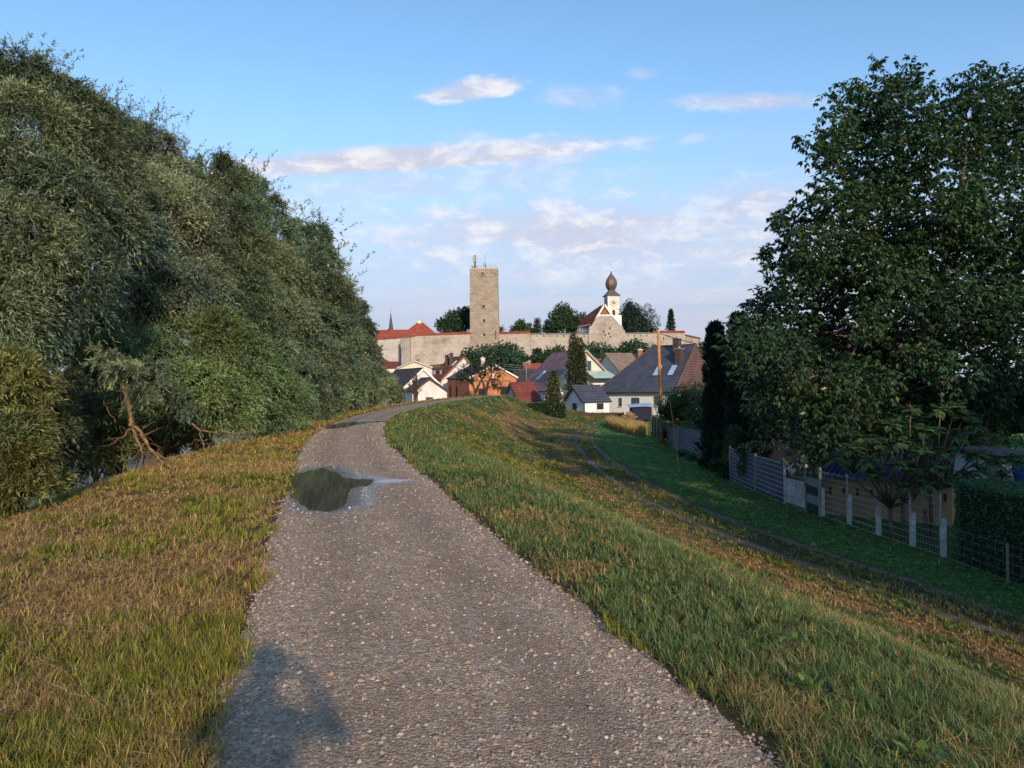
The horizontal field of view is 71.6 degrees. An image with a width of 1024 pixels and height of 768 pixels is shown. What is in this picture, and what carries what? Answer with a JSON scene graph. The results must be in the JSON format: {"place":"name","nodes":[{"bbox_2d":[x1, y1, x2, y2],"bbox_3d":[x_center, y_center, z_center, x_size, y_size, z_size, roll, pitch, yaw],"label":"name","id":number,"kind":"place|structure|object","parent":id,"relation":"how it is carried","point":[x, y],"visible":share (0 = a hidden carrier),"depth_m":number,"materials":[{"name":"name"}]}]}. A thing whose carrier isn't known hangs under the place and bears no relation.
{"place":"outdoors","nodes":[
{"label":"outdoors","id":0,"kind":"place"},
{"bbox_2d":[0,422,280,517],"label":"river","id":1,"kind":"structure","parent":0,"point":[139,462],"depth_m":56.79,"materials":[{"name":"grey liquid"}]},
{"bbox_2d":[191,395,789,767],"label":"path","id":2,"kind":"structure","parent":0,"point":[508,740],"depth_m":4.15,"materials":[{"name":"grey gravel"}]},
{"bbox_2d":[287,468,409,511],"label":"puddle","id":3,"kind":"object","parent":2,"relation":"on","point":[322,489],"visible":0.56,"depth_m":11.53,"materials":[{"name":"grey liquid"}]},
{"bbox_2d":[327,420,386,428],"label":"puddle","id":4,"kind":"object","parent":2,"relation":"on","point":[342,425],"visible":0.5,"depth_m":31.39,"materials":[{"name":"grey liquid"}]},
{"bbox_2d":[0,351,1023,767],"bbox_3d":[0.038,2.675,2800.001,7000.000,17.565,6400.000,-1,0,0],"label":"ground","id":5,"kind":"structure","parent":0,"point":[732,715],"depth_m":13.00,"materials":[{"name":"green plant"}]},
{"bbox_2d":[0,332,71,519],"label":"bank shrub","id":6,"kind":"object","parent":5,"relation":"on","point":[28,454],"visible":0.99,"depth_m":10.06,"materials":[{"name":"green plant"}]},
{"bbox_2d":[48,345,92,393],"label":"riverside tree","id":7,"kind":"object","parent":5,"relation":"on","point":[67,370],"visible":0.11,"depth_m":96.16,"materials":[{"name":"green plant"}]},
{"bbox_2d":[0,31,208,476],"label":"willow tree","id":8,"kind":"object","parent":5,"relation":"on","point":[79,154],"visible":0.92,"depth_m":15.77,"materials":[{"name":"green plant"}]},
{"bbox_2d":[49,266,172,482],"bbox_3d":[-14.296,0.379,24.190,4.007,9.280,7.179,-1,0,0],"label":"bank shrub","id":9,"kind":"object","parent":5,"relation":"on","point":[91,331],"visible":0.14,"depth_m":23.71,"materials":[{"name":"green plant"}]},
{"bbox_2d":[28,394,224,505],"bbox_3d":[-12.404,2.037,22.390,3.096,3.953,9.254,-1,0,8],"label":"bank shrub","id":10,"kind":"object","parent":5,"relation":"on","point":[99,434],"visible":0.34,"depth_m":21.45,"materials":[{"name":"green plant"}]},
{"bbox_2d":[72,382,180,472],"bbox_3d":[-8.122,1.118,15.059,3.884,2.343,1.185,-1,0,40],"label":"broken limb","id":11,"kind":"object","parent":5,"relation":"on","point":[132,426],"visible":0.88,"depth_m":15.15,"materials":[{"name":"brown plant"}]},
{"bbox_2d":[81,90,244,479],"bbox_3d":[-12.345,-2.579,23.744,6.539,16.174,7.404,-1,0,0],"label":"willow tree","id":12,"kind":"object","parent":5,"relation":"on","point":[182,263],"visible":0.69,"depth_m":22.95,"materials":[{"name":"green plant"}]},
{"bbox_2d":[71,299,329,465],"bbox_3d":[-9.386,0.904,22.946,8.326,7.070,6.188,-1,0,-32],"label":"willow tree","id":13,"kind":"object","parent":5,"relation":"on","point":[256,395],"visible":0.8,"depth_m":21.45,"materials":[{"name":"green plant"}]},
{"bbox_2d":[152,395,267,451],"bbox_3d":[-7.941,1.146,18.625,2.972,2.088,1.158,-1,0,-5],"label":"broken limb","id":14,"kind":"object","parent":5,"relation":"on","point":[192,423],"visible":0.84,"depth_m":18.50,"materials":[{"name":"brown plant"}]},
{"bbox_2d":[173,141,297,449],"bbox_3d":[-12.430,-3.275,31.622,5.811,16.601,8.547,-1,0,-37],"label":"willow tree","id":15,"kind":"object","parent":5,"relation":"on","point":[247,263],"visible":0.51,"depth_m":30.51,"materials":[{"name":"green plant"}]},
{"bbox_2d":[241,170,359,435],"bbox_3d":[-11.870,-3.855,37.471,7.151,17.478,13.145,-1,0,-41],"label":"willow tree","id":16,"kind":"object","parent":5,"relation":"on","point":[313,357],"visible":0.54,"depth_m":36.59,"materials":[{"name":"green plant"}]},
{"bbox_2d":[278,197,379,411],"bbox_3d":[-13.490,-4.592,49.730,8.672,19.543,12.337,-1,0,0],"label":"willow tree","id":17,"kind":"object","parent":5,"relation":"on","point":[320,254],"visible":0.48,"depth_m":50.09,"materials":[{"name":"green plant"}]},
{"bbox_2d":[320,395,369,414],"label":"bank shrub","id":18,"kind":"object","parent":5,"relation":"on","point":[343,407],"visible":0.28,"depth_m":44.37,"materials":[{"name":"green plant"}]},
{"bbox_2d":[335,268,385,407],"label":"willow tree","id":19,"kind":"object","parent":5,"relation":"on","point":[372,353],"visible":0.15,"depth_m":66.99,"materials":[{"name":"green plant"}]},
{"bbox_2d":[356,297,385,378],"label":"willow tree","id":20,"kind":"object","parent":5,"relation":"on","point":[371,328],"visible":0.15,"depth_m":83.19,"materials":[{"name":"green plant"}]},
{"bbox_2d":[366,365,406,407],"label":"bank shrub","id":21,"kind":"object","parent":5,"relation":"on","point":[389,380],"visible":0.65,"depth_m":75.48,"materials":[{"name":"green plant"}]},
{"bbox_2d":[376,336,400,365],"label":"castle wall","id":22,"kind":"structure","parent":5,"relation":"on","point":[391,345],"depth_m":236.71,"materials":[{"name":"grey stone"}]},
{"bbox_2d":[382,361,399,372],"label":"brown roofed house","id":23,"kind":"structure","parent":5,"relation":"on","point":[391,366],"depth_m":173.68,"materials":[{"name":"red tile"}]},
{"bbox_2d":[376,329,412,337],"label":"roof","id":24,"kind":"structure","parent":5,"relation":"on","point":[388,332],"depth_m":245.23,"materials":[{"name":"red tile"}]},
{"bbox_2d":[401,337,410,364],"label":"buttress","id":25,"kind":"structure","parent":5,"relation":"on","point":[405,350],"depth_m":230.05,"materials":[{"name":"stone"}]},
{"bbox_2d":[377,367,440,405],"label":"white house","id":26,"kind":"structure","parent":5,"relation":"on","point":[404,374],"depth_m":143.21,"materials":[{"name":"paint"}]},
{"bbox_2d":[404,368,422,401],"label":"bare tree","id":27,"kind":"object","parent":5,"relation":"on","point":[414,391],"visible":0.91,"depth_m":121.86,"materials":[{"name":"brown plant"}]},
{"bbox_2d":[396,357,433,375],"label":"cream house","id":28,"kind":"structure","parent":5,"relation":"on","point":[416,363],"depth_m":168.08,"materials":[{"name":"beige paint"}]},
{"bbox_2d":[404,319,434,333],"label":"castle building","id":29,"kind":"structure","parent":5,"relation":"on","point":[420,326],"depth_m":247.25,"materials":[{"name":"red tile"}]},
{"bbox_2d":[404,377,448,401],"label":"white barn","id":30,"kind":"structure","parent":5,"relation":"on","point":[432,388],"depth_m":132.14,"materials":[{"name":"paint"}]},
{"bbox_2d":[409,332,470,364],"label":"castle wall","id":31,"kind":"structure","parent":5,"relation":"on","point":[430,348],"depth_m":232.88,"materials":[{"name":"stone"}]},
{"bbox_2d":[434,306,469,332],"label":"tree","id":32,"kind":"object","parent":5,"relation":"on","point":[458,320],"visible":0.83,"depth_m":247.56,"materials":[{"name":"green plant"}]},
{"bbox_2d":[433,351,471,397],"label":"dormer house","id":33,"kind":"structure","parent":5,"relation":"on","point":[444,371],"depth_m":183.22,"materials":[{"name":"white paint"}]},
{"bbox_2d":[459,345,480,363],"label":"hill shrub","id":34,"kind":"object","parent":5,"relation":"on","point":[469,354],"visible":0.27,"depth_m":214.37,"materials":[{"name":"green plant"}]},
{"bbox_2d":[453,359,506,395],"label":"bare tree","id":35,"kind":"object","parent":5,"relation":"on","point":[473,367],"visible":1,"depth_m":146.63,"materials":[{"name":"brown plant"}]},
{"bbox_2d":[446,356,517,397],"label":"brick house","id":36,"kind":"structure","parent":5,"relation":"on","point":[455,389],"depth_m":168.99,"materials":[{"name":"brick"}]},
{"bbox_2d":[469,265,498,351],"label":"castle tower","id":37,"kind":"structure","parent":5,"relation":"on","point":[484,309],"depth_m":234.45,"materials":[{"name":"stone"}]},
{"bbox_2d":[471,344,502,364],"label":"hill shrub","id":38,"kind":"object","parent":5,"relation":"on","point":[489,352],"visible":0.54,"depth_m":213.24,"materials":[{"name":"green plant"}]},
{"bbox_2d":[492,339,526,370],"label":"hill shrub","id":39,"kind":"object","parent":5,"relation":"on","point":[509,354],"visible":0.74,"depth_m":214.82,"materials":[{"name":"green plant"}]},
{"bbox_2d":[499,331,530,355],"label":"castle wall","id":40,"kind":"structure","parent":5,"relation":"on","point":[521,338],"depth_m":236.16,"materials":[{"name":"stone"}]},
{"bbox_2d":[509,318,531,331],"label":"tree","id":41,"kind":"object","parent":5,"relation":"on","point":[520,325],"visible":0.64,"depth_m":246.42,"materials":[{"name":"green plant"}]},
{"bbox_2d":[508,353,537,372],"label":"hill shrub","id":42,"kind":"object","parent":5,"relation":"on","point":[522,361],"visible":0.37,"depth_m":210.88,"materials":[{"name":"green plant"}]},
{"bbox_2d":[505,382,541,402],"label":"garden shed","id":43,"kind":"structure","parent":5,"relation":"on","point":[527,391],"depth_m":114.27,"materials":[{"name":"red tile"}]},
{"bbox_2d":[512,369,535,381],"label":"town house","id":44,"kind":"structure","parent":5,"relation":"on","point":[520,374],"depth_m":191.06,"materials":[{"name":"tile"}]},
{"bbox_2d":[522,360,541,368],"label":"town house","id":45,"kind":"structure","parent":5,"relation":"on","point":[530,365],"depth_m":207.98,"materials":[{"name":"red tile"}]},
{"bbox_2d":[527,317,543,332],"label":"tree","id":46,"kind":"object","parent":5,"relation":"on","point":[536,326],"visible":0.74,"depth_m":250.69,"materials":[{"name":"green plant"}]},
{"bbox_2d":[530,347,545,362],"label":"hill shrub","id":47,"kind":"object","parent":5,"relation":"on","point":[537,352],"visible":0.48,"depth_m":216.98,"materials":[{"name":"green plant"}]},
{"bbox_2d":[527,402,566,417],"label":"garden hedge","id":48,"kind":"object","parent":5,"relation":"on","point":[543,407],"visible":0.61,"depth_m":105.03,"materials":[{"name":"green plant"}]},
{"bbox_2d":[536,344,565,361],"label":"hill shrub","id":49,"kind":"object","parent":5,"relation":"on","point":[547,353],"visible":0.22,"depth_m":218.79,"materials":[{"name":"green plant"}]},
{"bbox_2d":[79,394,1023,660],"bbox_3d":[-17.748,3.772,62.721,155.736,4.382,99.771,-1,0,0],"label":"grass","id":50,"kind":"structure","parent":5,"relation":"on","point":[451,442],"depth_m":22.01,"materials":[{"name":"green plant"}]},
{"bbox_2d":[542,370,565,410],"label":"conifer","id":51,"kind":"object","parent":5,"relation":"on","point":[553,394],"visible":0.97,"depth_m":105.46,"materials":[{"name":"green plant"}]},
{"bbox_2d":[531,333,588,354],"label":"castle wall","id":52,"kind":"structure","parent":5,"relation":"on","point":[542,340],"depth_m":236.37,"materials":[{"name":"stone"}]},
{"bbox_2d":[544,301,586,332],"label":"tree","id":53,"kind":"object","parent":5,"relation":"on","point":[563,317],"visible":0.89,"depth_m":246.99,"materials":[{"name":"green plant"}]},
{"bbox_2d":[525,349,614,402],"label":"gabled house","id":54,"kind":"structure","parent":5,"relation":"on","point":[599,374],"depth_m":131.95,"materials":[{"name":"grey tile"}]},
{"bbox_2d":[562,333,592,402],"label":"conifer","id":55,"kind":"object","parent":5,"relation":"on","point":[576,371],"visible":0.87,"depth_m":120.33,"materials":[{"name":"green plant"}]},
{"bbox_2d":[563,385,611,412],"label":"annex","id":56,"kind":"object","parent":5,"relation":"on","point":[591,398],"visible":0.77,"depth_m":112.33,"materials":[{"name":"paint"}]},
{"bbox_2d":[577,340,597,357],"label":"hill shrub","id":57,"kind":"object","parent":5,"relation":"on","point":[591,348],"visible":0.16,"depth_m":219.03,"materials":[{"name":"green plant"}]},
{"bbox_2d":[572,412,623,417],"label":"garden wall","id":58,"kind":"structure","parent":5,"relation":"on","point":[604,414],"depth_m":105.72,"materials":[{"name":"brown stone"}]},
{"bbox_2d":[575,304,621,332],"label":"chapel","id":59,"kind":"structure","parent":5,"relation":"on","point":[587,321],"depth_m":240.61,"materials":[{"name":"red tile"}]},
{"bbox_2d":[592,341,619,358],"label":"hill shrub","id":60,"kind":"object","parent":5,"relation":"on","point":[601,351],"visible":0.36,"depth_m":217.39,"materials":[{"name":"green plant"}]},
{"bbox_2d":[588,316,624,350],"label":"chapel gable","id":61,"kind":"structure","parent":5,"relation":"on","point":[609,330],"depth_m":236.03,"materials":[{"name":"stone"}]},
{"bbox_2d":[603,264,620,314],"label":"church tower","id":62,"kind":"structure","parent":5,"relation":"on","point":[611,298],"depth_m":262.66,"materials":[{"name":"beige paint"}]},
{"bbox_2d":[613,337,649,352],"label":"hill shrub","id":63,"kind":"object","parent":5,"relation":"on","point":[630,346],"visible":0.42,"depth_m":219.44,"materials":[{"name":"green plant"}]},
{"bbox_2d":[618,298,658,332],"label":"tree","id":64,"kind":"object","parent":5,"relation":"on","point":[634,320],"visible":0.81,"depth_m":245.85,"materials":[{"name":"green plant"}]},
{"bbox_2d":[625,332,652,346],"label":"castle wall","id":65,"kind":"structure","parent":5,"relation":"on","point":[647,337],"depth_m":236.63,"materials":[{"name":"stone"}]},
{"bbox_2d":[626,403,653,420],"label":"canopy shed","id":66,"kind":"structure","parent":5,"relation":"on","point":[642,411],"depth_m":97.99,"materials":[{"name":"grey metal"}]},
{"bbox_2d":[640,303,660,327],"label":"tree","id":67,"kind":"object","parent":5,"relation":"on","point":[651,312],"visible":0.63,"depth_m":252.95,"materials":[{"name":"green plant"}]},
{"bbox_2d":[601,336,705,414],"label":"hip roof house","id":68,"kind":"structure","parent":5,"relation":"on","point":[635,381],"depth_m":118.37,"materials":[{"name":"stone"}]},
{"bbox_2d":[652,415,665,439],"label":"green sheet fence","id":69,"kind":"object","parent":5,"relation":"on","point":[655,426],"visible":0.52,"depth_m":67.89,"materials":[{"name":"teal metal"}]},
{"bbox_2d":[657,330,663,444],"bbox_3d":[12.579,0.426,59.999,0.660,10.014,0.342,-1,0,0],"label":"utility pole","id":70,"kind":"object","parent":5,"relation":"on","point":[659,381],"visible":0.88,"depth_m":59.89,"materials":[{"name":"brown wood"}]},
{"bbox_2d":[652,331,684,344],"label":"castle wall","id":71,"kind":"structure","parent":5,"relation":"on","point":[666,340],"depth_m":236.10,"materials":[{"name":"stone"}]},
{"bbox_2d":[665,308,676,330],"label":"conifer","id":72,"kind":"object","parent":5,"relation":"on","point":[671,322],"visible":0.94,"depth_m":245.53,"materials":[{"name":"green plant"}]},
{"bbox_2d":[654,379,706,430],"bbox_3d":[14.005,2.528,54.576,3.941,5.950,9.496,-1,0,-20],"label":"garden bush","id":73,"kind":"object","parent":5,"relation":"on","point":[685,407],"visible":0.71,"depth_m":55.36,"materials":[{"name":"green plant"}]},
{"bbox_2d":[666,423,704,457],"bbox_3d":[12.940,4.260,51.477,0.320,2.100,18.874,-1,0,2],"label":"screened fence","id":74,"kind":"object","parent":5,"relation":"on","point":[686,438],"visible":0.56,"depth_m":53.41,"materials":[{"name":"grey metal"}]},
{"bbox_2d":[674,449,699,460],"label":"creeper","id":75,"kind":"object","parent":5,"relation":"on","point":[690,456],"visible":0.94,"depth_m":47.68,"materials":[{"name":"green plant"}]},
{"bbox_2d":[685,334,700,346],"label":"castle wall","id":76,"kind":"structure","parent":5,"relation":"on","point":[693,339],"depth_m":243.15,"materials":[{"name":"stone"}]},
{"bbox_2d":[693,318,726,469],"bbox_3d":[12.377,0.917,43.041,2.840,9.783,2.515,-1,0,0],"label":"cypress","id":77,"kind":"object","parent":5,"relation":"on","point":[713,368],"visible":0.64,"depth_m":42.59,"materials":[{"name":"green plant"}]},
{"bbox_2d":[697,434,727,471],"bbox_3d":[11.879,4.263,42.012,1.509,2.502,2.819,-1,0,0],"label":"creeper","id":78,"kind":"object","parent":5,"relation":"on","point":[716,464],"visible":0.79,"depth_m":41.23,"materials":[{"name":"green plant"}]},
{"bbox_2d":[715,423,744,479],"bbox_3d":[11.899,3.874,38.669,1.184,3.395,2.432,-1,0,38],"label":"creeper","id":79,"kind":"object","parent":5,"relation":"on","point":[733,435],"visible":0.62,"depth_m":38.57,"materials":[{"name":"green plant"}]},
{"bbox_2d":[717,310,756,471],"bbox_3d":[13.088,0.829,40.964,2.844,10.314,2.583,-1,0,0],"label":"cypress","id":80,"kind":"object","parent":5,"relation":"on","point":[732,400],"visible":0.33,"depth_m":40.57,"materials":[{"name":"green plant"}]},
{"bbox_2d":[734,440,772,476],"bbox_3d":[11.956,4.091,34.612,1.355,2.816,2.475,-1,0,-22],"label":"creeper","id":81,"kind":"object","parent":5,"relation":"on","point":[752,448],"visible":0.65,"depth_m":34.80,"materials":[{"name":"green plant"}]},
{"bbox_2d":[729,446,808,511],"bbox_3d":[11.550,4.282,32.939,0.300,2.030,9.530,-1,0,-1],"label":"screened fence","id":82,"kind":"object","parent":5,"relation":"on","point":[765,476],"visible":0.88,"depth_m":31.73,"materials":[{"name":"grey metal"}]},
{"bbox_2d":[740,374,820,444],"bbox_3d":[15.219,2.395,40.168,4.016,6.117,5.904,-1,0,37],"label":"garden bush","id":83,"kind":"object","parent":5,"relation":"on","point":[754,431],"visible":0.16,"depth_m":38.91,"materials":[{"name":"green plant"}]},
{"bbox_2d":[777,631,808,648],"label":"broadleaf weed","id":84,"kind":"object","parent":5,"relation":"on","point":[794,634],"visible":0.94,"depth_m":4.41,"materials":[{"name":"green plant"}]},
{"bbox_2d":[760,429,828,487],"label":"garden shed","id":85,"kind":"structure","parent":5,"relation":"on","point":[777,455],"depth_m":30.87,"materials":[{"name":"brown wood"}]},
{"bbox_2d":[787,671,829,695],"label":"broadleaf weed","id":86,"kind":"object","parent":5,"relation":"on","point":[815,683],"visible":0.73,"depth_m":3.69,"materials":[{"name":"green plant"}]},
{"bbox_2d":[804,464,821,516],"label":"striped gate","id":87,"kind":"structure","parent":5,"relation":"on","point":[812,485],"depth_m":27.60,"materials":[{"name":"teal"}]},
{"bbox_2d":[727,331,955,437],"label":"yellow house","id":88,"kind":"structure","parent":5,"relation":"on","point":[900,345],"depth_m":62.87,"materials":[{"name":"brown tile"}]},
{"bbox_2d":[804,381,890,445],"bbox_3d":[18.987,2.522,41.145,4.578,5.743,6.865,-1,0,44],"label":"garden bush","id":89,"kind":"object","parent":5,"relation":"on","point":[863,411],"visible":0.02,"depth_m":40.81,"materials":[{"name":"green plant"}]},
{"bbox_2d":[832,686,866,704],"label":"broadleaf weed","id":90,"kind":"object","parent":5,"relation":"on","point":[860,692],"visible":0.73,"depth_m":3.62,"materials":[{"name":"green plant"}]},
{"bbox_2d":[711,54,1023,476],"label":"walnut tree","id":91,"kind":"object","parent":5,"relation":"on","point":[869,361],"visible":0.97,"depth_m":26.55,"materials":[{"name":"green plant"}]},
{"bbox_2d":[820,471,946,556],"bbox_3d":[12.224,4.252,23.984,0.251,2.040,6.499,-1,0,-7],"label":"wire fence","id":92,"kind":"object","parent":5,"relation":"on","point":[913,533],"visible":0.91,"depth_m":23.16,"materials":[{"name":"grey metal"}]},
{"bbox_2d":[821,451,955,525],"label":"ochre shed","id":93,"kind":"structure","parent":5,"relation":"on","point":[837,469],"depth_m":26.75,"materials":[{"name":"brown wood"}]},
{"bbox_2d":[883,738,951,767],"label":"broadleaf weed","id":94,"kind":"object","parent":5,"relation":"on","point":[923,745],"visible":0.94,"depth_m":2.99,"materials":[{"name":"green plant"}]},
{"bbox_2d":[820,401,1023,540],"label":"sumac tree","id":95,"kind":"object","parent":5,"relation":"on","point":[930,485],"visible":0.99,"depth_m":22.56,"materials":[{"name":"green plant"}]},
{"bbox_2d":[943,380,1023,448],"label":"garden bush","id":96,"kind":"object","parent":5,"relation":"on","point":[1016,430],"visible":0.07,"depth_m":43.34,"materials":[{"name":"green plant"}]},
{"bbox_2d":[946,528,1022,584],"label":"wire fence","id":97,"kind":"object","parent":5,"relation":"on","point":[1007,570],"visible":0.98,"depth_m":18.08,"materials":[{"name":"grey metal"}]},
{"bbox_2d":[950,477,1023,585],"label":"clipped hedge","id":98,"kind":"object","parent":5,"relation":"on","point":[992,509],"visible":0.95,"depth_m":19.07,"materials":[{"name":"green plant"}]},
{"bbox_2d":[951,446,1023,485],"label":"white garage","id":99,"kind":"structure","parent":5,"relation":"on","point":[960,463],"depth_m":33.56,"materials":[{"name":"tile"}]},
{"bbox_2d":[1012,458,1023,483],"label":"rain barrel","id":100,"kind":"object","parent":5,"relation":"on","point":[1018,475],"visible":0.24,"depth_m":29.82,"materials":[{"name":"blue plastic"}]},
{"bbox_2d":[0,0,1023,376],"label":"sky","id":101,"kind":"structure","parent":0,"point":[554,144],"materials":[{"name":"blue"}]},
{"bbox_2d":[599,348,642,374],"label":"town house","id":102,"kind":"structure","parent":0,"point":[614,363],"depth_m":157.36,"materials":[{"name":"brown tile"}]},
{"bbox_2d":[605,415,648,435],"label":"dry grass","id":103,"kind":"structure","parent":0,"point":[628,425],"depth_m":76.08,"materials":[{"name":"yellow plant"}]},
{"bbox_2d":[573,422,1023,643],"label":"dirt track","id":104,"kind":"structure","parent":0,"point":[813,567],"depth_m":21.86,"materials":[{"name":"soil"}]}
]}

